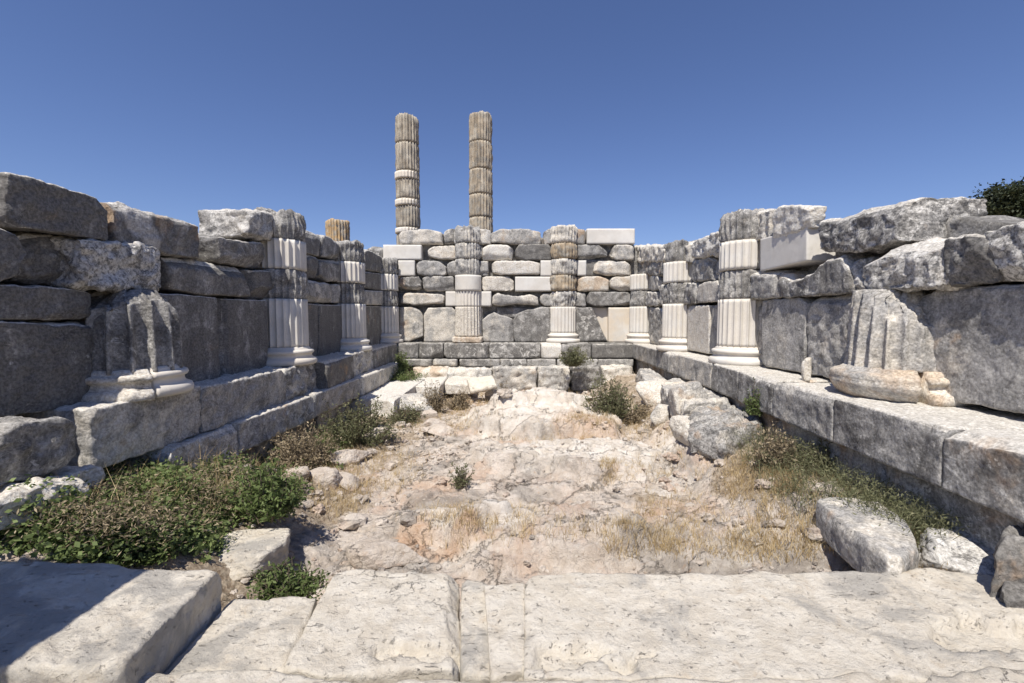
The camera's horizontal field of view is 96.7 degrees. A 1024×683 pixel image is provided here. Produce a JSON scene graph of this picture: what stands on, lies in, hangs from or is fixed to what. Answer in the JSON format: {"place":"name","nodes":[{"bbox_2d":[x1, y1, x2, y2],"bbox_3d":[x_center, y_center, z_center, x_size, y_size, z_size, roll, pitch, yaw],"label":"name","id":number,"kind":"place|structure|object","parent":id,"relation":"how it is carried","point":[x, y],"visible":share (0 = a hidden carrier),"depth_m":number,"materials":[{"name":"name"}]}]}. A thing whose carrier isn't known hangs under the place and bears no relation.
{"place":"outdoors","nodes":[
{"label":"outdoors","id":0,"kind":"place"},
{"bbox_2d":[0,371,944,617],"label":"bedrock floor","id":1,"kind":"structure","parent":0,"point":[484,559],"depth_m":4.38,"materials":[{"name":"beige stone"}]},
{"bbox_2d":[0,561,221,682],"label":"stone slab","id":2,"kind":"structure","parent":1,"relation":"on","point":[85,623],"depth_m":2.05,"materials":[{"name":"stone"}]},
{"bbox_2d":[0,416,344,562],"bbox_3d":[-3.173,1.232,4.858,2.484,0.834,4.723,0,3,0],"label":"dry undergrowth","id":3,"kind":"object","parent":1,"relation":"on","point":[151,510],"visible":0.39,"depth_m":2.98,"materials":[{"name":"plant"}]},
{"bbox_2d":[0,425,350,568],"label":"ground cover","id":4,"kind":"object","parent":1,"relation":"on","point":[93,552],"visible":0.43,"depth_m":2.98,"materials":[{"name":"green plant"}]},
{"bbox_2d":[0,476,89,529],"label":"stone block","id":5,"kind":"structure","parent":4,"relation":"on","point":[9,497],"depth_m":2.73,"materials":[{"name":"stone"}]},
{"bbox_2d":[0,416,76,485],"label":"stone block","id":6,"kind":"structure","parent":5,"relation":"on","point":[35,447],"depth_m":2.91,"materials":[{"name":"stone"}]},
{"bbox_2d":[43,464,104,487],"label":"stone block","id":7,"kind":"structure","parent":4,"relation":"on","point":[92,472],"depth_m":3.28,"materials":[{"name":"stone"}]},
{"bbox_2d":[0,172,382,416],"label":"stone wall","id":8,"kind":"structure","parent":1,"relation":"on","point":[63,250],"depth_m":4.14,"materials":[{"name":"stone"}]},
{"bbox_2d":[163,596,316,673],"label":"stone slab","id":9,"kind":"structure","parent":1,"relation":"on","point":[245,634],"depth_m":2.18,"materials":[{"name":"stone"}]},
{"bbox_2d":[215,528,290,580],"bbox_3d":[-2.009,1.604,3.397,0.630,0.224,0.569,-1,3,-13],"label":"rock","id":10,"kind":"object","parent":1,"relation":"on","point":[254,550],"visible":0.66,"depth_m":3.32,"materials":[{"name":"stone"}]},
{"bbox_2d":[222,449,310,524],"bbox_3d":[-2.017,1.175,3.708,0.702,0.594,0.474,0,3,0],"label":"shrub","id":11,"kind":"object","parent":1,"relation":"on","point":[270,497],"visible":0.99,"depth_m":3.65,"materials":[{"name":"green plant"}]},
{"bbox_2d":[245,556,330,600],"bbox_3d":[-1.371,1.462,2.794,0.517,0.282,0.360,0,3,0],"label":"shrub","id":12,"kind":"object","parent":1,"relation":"on","point":[281,583],"visible":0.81,"depth_m":2.79,"materials":[{"name":"green plant"}]},
{"bbox_2d":[285,466,309,478],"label":"rock","id":13,"kind":"object","parent":1,"relation":"on","point":[304,471],"visible":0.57,"depth_m":4.89,"materials":[{"name":"beige stone"}]},
{"bbox_2d":[259,419,341,470],"bbox_3d":[-2.581,1.274,5.621,0.915,0.623,0.947,-2,4,-38],"label":"shrub","id":14,"kind":"object","parent":1,"relation":"on","point":[290,449],"visible":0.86,"depth_m":5.50,"materials":[{"name":"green plant"}]},
{"bbox_2d":[298,499,313,508],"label":"rock","id":15,"kind":"object","parent":1,"relation":"on","point":[307,504],"visible":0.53,"depth_m":4.41,"materials":[{"name":"beige stone"}]},
{"bbox_2d":[308,467,341,489],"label":"rock","id":16,"kind":"object","parent":1,"relation":"on","point":[333,476],"visible":0.73,"depth_m":4.97,"materials":[{"name":"beige stone"}]},
{"bbox_2d":[339,472,359,491],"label":"rock","id":17,"kind":"object","parent":1,"relation":"on","point":[349,477],"visible":0.65,"depth_m":5.11,"materials":[{"name":"beige stone"}]},
{"bbox_2d":[328,449,372,466],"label":"rock","id":18,"kind":"object","parent":1,"relation":"on","point":[346,455],"visible":0.7,"depth_m":5.91,"materials":[{"name":"beige stone"}]},
{"bbox_2d":[306,393,411,447],"bbox_3d":[-2.360,1.183,6.860,1.532,0.838,1.168,-2,4,-26],"label":"shrub","id":19,"kind":"object","parent":1,"relation":"on","point":[351,432],"visible":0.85,"depth_m":6.73,"materials":[{"name":"green plant"}]},
{"bbox_2d":[283,569,459,682],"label":"stone slab","id":20,"kind":"structure","parent":1,"relation":"on","point":[367,626],"depth_m":2.17,"materials":[{"name":"stone"}]},
{"bbox_2d":[360,424,389,442],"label":"rock","id":21,"kind":"object","parent":1,"relation":"on","point":[379,428],"visible":0.26,"depth_m":6.90,"materials":[{"name":"grey stone"}]},
{"bbox_2d":[345,537,428,569],"bbox_3d":[-1.021,1.746,3.735,0.687,0.199,0.311,0,3,0],"label":"rock","id":22,"kind":"object","parent":1,"relation":"on","point":[371,553],"visible":0.91,"depth_m":3.65,"materials":[{"name":"beige stone"}]},
{"bbox_2d":[351,379,424,418],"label":"stone slab","id":23,"kind":"structure","parent":1,"relation":"on","point":[388,390],"depth_m":9.08,"materials":[{"name":"stone"}]},
{"bbox_2d":[389,366,428,381],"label":"shrub","id":24,"kind":"object","parent":23,"relation":"on","point":[402,376],"visible":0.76,"depth_m":11.22,"materials":[{"name":"green plant"}]},
{"bbox_2d":[386,399,428,423],"bbox_3d":[-1.959,1.290,8.249,0.716,0.511,0.681,2,4,37],"label":"shrub","id":25,"kind":"object","parent":1,"relation":"on","point":[409,416],"visible":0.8,"depth_m":8.23,"materials":[{"name":"green plant"}]},
{"bbox_2d":[392,393,433,413],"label":"rock","id":26,"kind":"object","parent":1,"relation":"on","point":[411,398],"visible":0.13,"depth_m":9.05,"materials":[{"name":"stone"}]},
{"bbox_2d":[420,409,437,419],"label":"rock","id":27,"kind":"object","parent":1,"relation":"on","point":[431,413],"visible":0.54,"depth_m":8.67,"materials":[{"name":"beige stone"}]},
{"bbox_2d":[415,376,447,399],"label":"stone slab","id":28,"kind":"structure","parent":1,"relation":"on","point":[420,388],"depth_m":10.63,"materials":[{"name":"stone"}]},
{"bbox_2d":[421,418,445,426],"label":"rock","id":29,"kind":"object","parent":1,"relation":"on","point":[429,422],"visible":0.57,"depth_m":7.82,"materials":[{"name":"beige stone"}]},
{"bbox_2d":[420,380,449,412],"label":"shrub","id":30,"kind":"object","parent":1,"relation":"on","point":[435,404],"visible":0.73,"depth_m":9.25,"materials":[{"name":"brown plant"}]},
{"bbox_2d":[422,424,452,435],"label":"rock","id":31,"kind":"object","parent":1,"relation":"on","point":[439,429],"visible":0.97,"depth_m":7.38,"materials":[{"name":"beige stone"}]},
{"bbox_2d":[445,387,472,410],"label":"shrub","id":32,"kind":"object","parent":1,"relation":"on","point":[459,402],"visible":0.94,"depth_m":9.71,"materials":[{"name":"brown plant"}]},
{"bbox_2d":[444,376,474,393],"bbox_3d":[-1.291,1.103,11.603,0.764,0.345,1.128,0,3,0],"label":"stone slab","id":33,"kind":"object","parent":1,"relation":"on","point":[453,383],"depth_m":11.06,"materials":[{"name":"stone"}]},
{"bbox_2d":[447,462,474,490],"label":"shrub","id":34,"kind":"object","parent":1,"relation":"on","point":[460,481],"visible":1,"depth_m":5.03,"materials":[{"name":"green plant"}]},
{"bbox_2d":[460,580,489,682],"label":"stone slab","id":35,"kind":"object","parent":1,"relation":"on","point":[474,660],"visible":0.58,"depth_m":2.20,"materials":[{"name":"stone"}]},
{"bbox_2d":[467,375,496,393],"bbox_3d":[-0.717,1.007,10.669,0.761,0.356,0.660,0,3,0],"label":"paving slab","id":36,"kind":"object","parent":1,"relation":"on","point":[480,384],"depth_m":10.54,"materials":[{"name":"stone"}]},
{"bbox_2d":[484,389,496,400],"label":"rock","id":37,"kind":"object","parent":1,"relation":"on","point":[489,394],"visible":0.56,"depth_m":10.74,"materials":[{"name":"stone"}]},
{"bbox_2d":[57,383,947,569],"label":"dry grass","id":38,"kind":"structure","parent":1,"relation":"on","point":[765,536],"depth_m":4.04,"materials":[{"name":"plant"}]},
{"bbox_2d":[484,583,524,682],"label":"stone slab","id":39,"kind":"structure","parent":1,"relation":"on","point":[505,608],"depth_m":2.19,"materials":[{"name":"stone"}]},
{"bbox_2d":[396,341,633,391],"bbox_3d":[0.119,0.693,12.668,6.764,1.332,1.606,0,3,0],"label":"stone ledge","id":40,"kind":"object","parent":1,"relation":"on","point":[518,366],"visible":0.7,"depth_m":12.36,"materials":[{"name":"stone"}]},
{"bbox_2d":[452,225,482,342],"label":"engaged column","id":41,"kind":"structure","parent":40,"relation":"on","point":[468,322],"depth_m":12.65,"materials":[{"name":"stone"}]},
{"bbox_2d":[367,229,637,373],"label":"stone wall","id":42,"kind":"structure","parent":40,"relation":"on","point":[515,274],"depth_m":12.93,"materials":[{"name":"stone"}]},
{"bbox_2d":[546,224,579,342],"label":"engaged column","id":43,"kind":"structure","parent":40,"relation":"on","point":[563,262],"depth_m":12.64,"materials":[{"name":"stone"}]},
{"bbox_2d":[559,345,593,367],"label":"shrub","id":44,"kind":"object","parent":40,"relation":"on","point":[573,358],"visible":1,"depth_m":11.30,"materials":[{"name":"green plant"}]},
{"bbox_2d":[192,388,917,598],"bbox_3d":[0.098,1.258,7.305,5.980,0.891,8.859,0,3,0],"label":"rubble","id":45,"kind":"object","parent":1,"relation":"on","point":[352,521],"visible":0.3,"depth_m":4.53,"materials":[{"name":"grey stone"}]},
{"bbox_2d":[581,369,637,418],"bbox_3d":[1.657,0.912,7.689,0.984,0.853,0.823,0,3,0],"label":"shrub","id":46,"kind":"object","parent":1,"relation":"on","point":[617,405],"visible":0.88,"depth_m":7.62,"materials":[{"name":"green plant"}]},
{"bbox_2d":[619,399,652,425],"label":"shrub","id":47,"kind":"object","parent":1,"relation":"on","point":[636,415],"visible":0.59,"depth_m":7.72,"materials":[{"name":"brown plant"}]},
{"bbox_2d":[635,368,664,381],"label":"rock","id":48,"kind":"object","parent":1,"relation":"on","point":[646,374],"visible":0.34,"depth_m":9.75,"materials":[{"name":"stone"}]},
{"bbox_2d":[635,380,680,407],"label":"rock","id":49,"kind":"object","parent":1,"relation":"on","point":[650,390],"visible":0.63,"depth_m":8.15,"materials":[{"name":"stone"}]},
{"bbox_2d":[650,404,670,425],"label":"rock","id":50,"kind":"object","parent":1,"relation":"on","point":[660,412],"visible":0.74,"depth_m":7.12,"materials":[{"name":"stone"}]},
{"bbox_2d":[657,378,684,404],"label":"rock","id":51,"kind":"object","parent":1,"relation":"on","point":[665,388],"visible":0.24,"depth_m":7.87,"materials":[{"name":"stone"}]},
{"bbox_2d":[669,415,689,446],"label":"rock","id":52,"kind":"object","parent":1,"relation":"on","point":[679,425],"visible":0.65,"depth_m":5.84,"materials":[{"name":"stone"}]},
{"bbox_2d":[668,381,708,416],"bbox_3d":[2.727,0.924,6.870,0.749,0.674,0.644,0,3,0],"label":"rock","id":53,"kind":"object","parent":1,"relation":"on","point":[678,393],"visible":0.51,"depth_m":6.71,"materials":[{"name":"stone"}]},
{"bbox_2d":[680,387,730,415],"bbox_3d":[2.783,1.065,6.915,0.878,0.566,1.401,0,3,0],"label":"rock","id":54,"kind":"object","parent":1,"relation":"on","point":[687,406],"visible":0.19,"depth_m":6.45,"materials":[{"name":"stone"}]},
{"bbox_2d":[687,404,763,459],"bbox_3d":[2.872,1.105,6.210,0.893,0.504,2.543,1,3,22],"label":"rock","id":55,"kind":"object","parent":1,"relation":"on","point":[712,437],"visible":0.77,"depth_m":5.39,"materials":[{"name":"stone"}]},
{"bbox_2d":[746,419,799,470],"bbox_3d":[2.612,1.034,4.564,0.499,0.532,0.404,0,3,0],"label":"shrub","id":56,"kind":"object","parent":1,"relation":"on","point":[778,444],"visible":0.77,"depth_m":4.52,"materials":[{"name":"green plant"}]},
{"bbox_2d":[523,567,1023,682],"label":"stone slab","id":57,"kind":"structure","parent":1,"relation":"on","point":[918,625],"depth_m":2.22,"materials":[{"name":"stone"}]},
{"bbox_2d":[791,429,838,478],"bbox_3d":[3.124,1.082,4.390,0.740,0.471,0.571,0,3,0],"label":"shrub","id":58,"kind":"object","parent":1,"relation":"on","point":[826,456],"visible":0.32,"depth_m":4.37,"materials":[{"name":"green plant"}]},
{"bbox_2d":[706,415,984,552],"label":"dry undergrowth","id":59,"kind":"object","parent":1,"relation":"on","point":[879,498],"visible":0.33,"depth_m":3.58,"materials":[{"name":"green plant"}]},
{"bbox_2d":[815,497,918,573],"bbox_3d":[2.485,1.370,3.106,0.471,0.276,1.024,1,3,13],"label":"rock","id":60,"kind":"object","parent":1,"relation":"on","point":[860,541],"visible":0.78,"depth_m":3.01,"materials":[{"name":"stone"}]},
{"bbox_2d":[917,528,994,575],"bbox_3d":[2.962,1.365,2.975,0.489,0.219,0.636,3,5,45],"label":"rock","id":61,"kind":"object","parent":1,"relation":"on","point":[971,555],"visible":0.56,"depth_m":2.85,"materials":[{"name":"stone"}]},
{"bbox_2d":[989,525,1023,597],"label":"rock","id":62,"kind":"object","parent":1,"relation":"on","point":[1008,554],"visible":0.66,"depth_m":2.44,"materials":[{"name":"stone"}]},
{"bbox_2d":[999,581,1023,608],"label":"rock","id":63,"kind":"object","parent":1,"relation":"on","point":[1012,594],"visible":0.42,"depth_m":2.36,"materials":[{"name":"stone"}]},
{"bbox_2d":[0,0,1023,248],"label":"sky","id":64,"kind":"structure","parent":0,"point":[662,120],"materials":[{"name":"blue"}]},
{"bbox_3d":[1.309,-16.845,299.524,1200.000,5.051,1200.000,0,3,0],"label":"ground","id":65,"kind":"structure","parent":0,"visible":0},
{"bbox_2d":[15,343,397,474],"bbox_3d":[-3.475,1.079,8.272,1.084,1.707,9.451,0,3,0],"label":"stone ledge","id":66,"kind":"object","parent":65,"relation":"on","point":[255,408],"visible":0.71,"depth_m":5.11,"materials":[{"name":"stone"}]},
{"bbox_2d":[81,289,193,402],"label":"engaged column","id":67,"kind":"structure","parent":66,"relation":"on","point":[140,345],"depth_m":4.03,"materials":[{"name":"stone"}]},
{"bbox_2d":[254,207,316,366],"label":"engaged column","id":68,"kind":"structure","parent":66,"relation":"on","point":[284,262],"depth_m":6.78,"materials":[{"name":"stone"}]},
{"bbox_2d":[330,240,371,351],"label":"engaged column","id":69,"kind":"structure","parent":66,"relation":"on","point":[351,280],"depth_m":9.58,"materials":[{"name":"stone"}]},
{"bbox_2d":[373,257,402,342],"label":"engaged column","id":70,"kind":"structure","parent":66,"relation":"on","point":[390,310],"depth_m":12.42,"materials":[{"name":"stone"}]},
{"bbox_2d":[393,350,412,372],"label":"shrub","id":71,"kind":"object","parent":66,"relation":"on","point":[402,362],"visible":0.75,"depth_m":11.82,"materials":[{"name":"green plant"}]},
{"bbox_2d":[139,669,350,682],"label":"stone slab","id":72,"kind":"structure","parent":65,"relation":"on","point":[242,676],"depth_m":1.87,"materials":[{"name":"stone"}]},
{"bbox_2d":[325,218,349,240],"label":"fluted column","id":73,"kind":"structure","parent":65,"relation":"on","point":[337,230],"depth_m":15.05,"materials":[{"name":"stone"}]},
{"bbox_2d":[395,112,420,244],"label":"fluted column","id":74,"kind":"structure","parent":65,"relation":"on","point":[407,184],"depth_m":14.94,"materials":[{"name":"stone"}]},
{"bbox_2d":[469,110,492,232],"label":"fluted column","id":75,"kind":"structure","parent":65,"relation":"on","point":[480,176],"depth_m":14.93,"materials":[{"name":"stone"}]},
{"bbox_2d":[395,672,879,682],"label":"stone slab","id":76,"kind":"structure","parent":65,"relation":"on","point":[856,677],"depth_m":1.86,"materials":[{"name":"stone"}]},
{"bbox_2d":[633,343,1023,552],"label":"stone ledge","id":77,"kind":"object","parent":65,"relation":"on","point":[963,459],"visible":0.52,"depth_m":3.49,"materials":[{"name":"stone"}]},
{"bbox_2d":[625,274,654,343],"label":"engaged column","id":78,"kind":"structure","parent":77,"relation":"on","point":[640,286],"depth_m":12.38,"materials":[{"name":"stone"}]},
{"bbox_2d":[656,239,696,351],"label":"engaged column","id":79,"kind":"structure","parent":77,"relation":"on","point":[677,269],"depth_m":9.55,"materials":[{"name":"stone"}]},
{"bbox_2d":[708,208,765,365],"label":"engaged column","id":80,"kind":"structure","parent":77,"relation":"on","point":[737,307],"depth_m":6.87,"materials":[{"name":"stone"}]},
{"bbox_2d":[741,377,762,416],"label":"shrub","id":81,"kind":"object","parent":77,"relation":"on","point":[752,406],"visible":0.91,"depth_m":5.57,"materials":[{"name":"green plant"}]},
{"bbox_2d":[801,357,811,380],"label":"rock","id":82,"kind":"object","parent":77,"relation":"on","point":[806,367],"visible":1,"depth_m":5.22,"materials":[{"name":"stone"}]},
{"bbox_2d":[634,196,1023,412],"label":"stone wall","id":83,"kind":"structure","parent":77,"relation":"on","point":[962,257],"depth_m":4.31,"materials":[{"name":"stone"}]},
{"bbox_2d":[828,289,975,406],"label":"engaged column","id":84,"kind":"structure","parent":77,"relation":"on","point":[889,354],"depth_m":4.00,"materials":[{"name":"stone"}]},
{"bbox_2d":[924,666,1023,682],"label":"stone slab","id":85,"kind":"structure","parent":65,"relation":"on","point":[991,674],"depth_m":1.86,"materials":[{"name":"stone"}]},
{"bbox_2d":[968,176,1023,218],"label":"oak tree","id":86,"kind":"object","parent":65,"relation":"on","point":[1008,200],"visible":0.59,"depth_m":24.92,"materials":[{"name":"green plant"}]}
]}

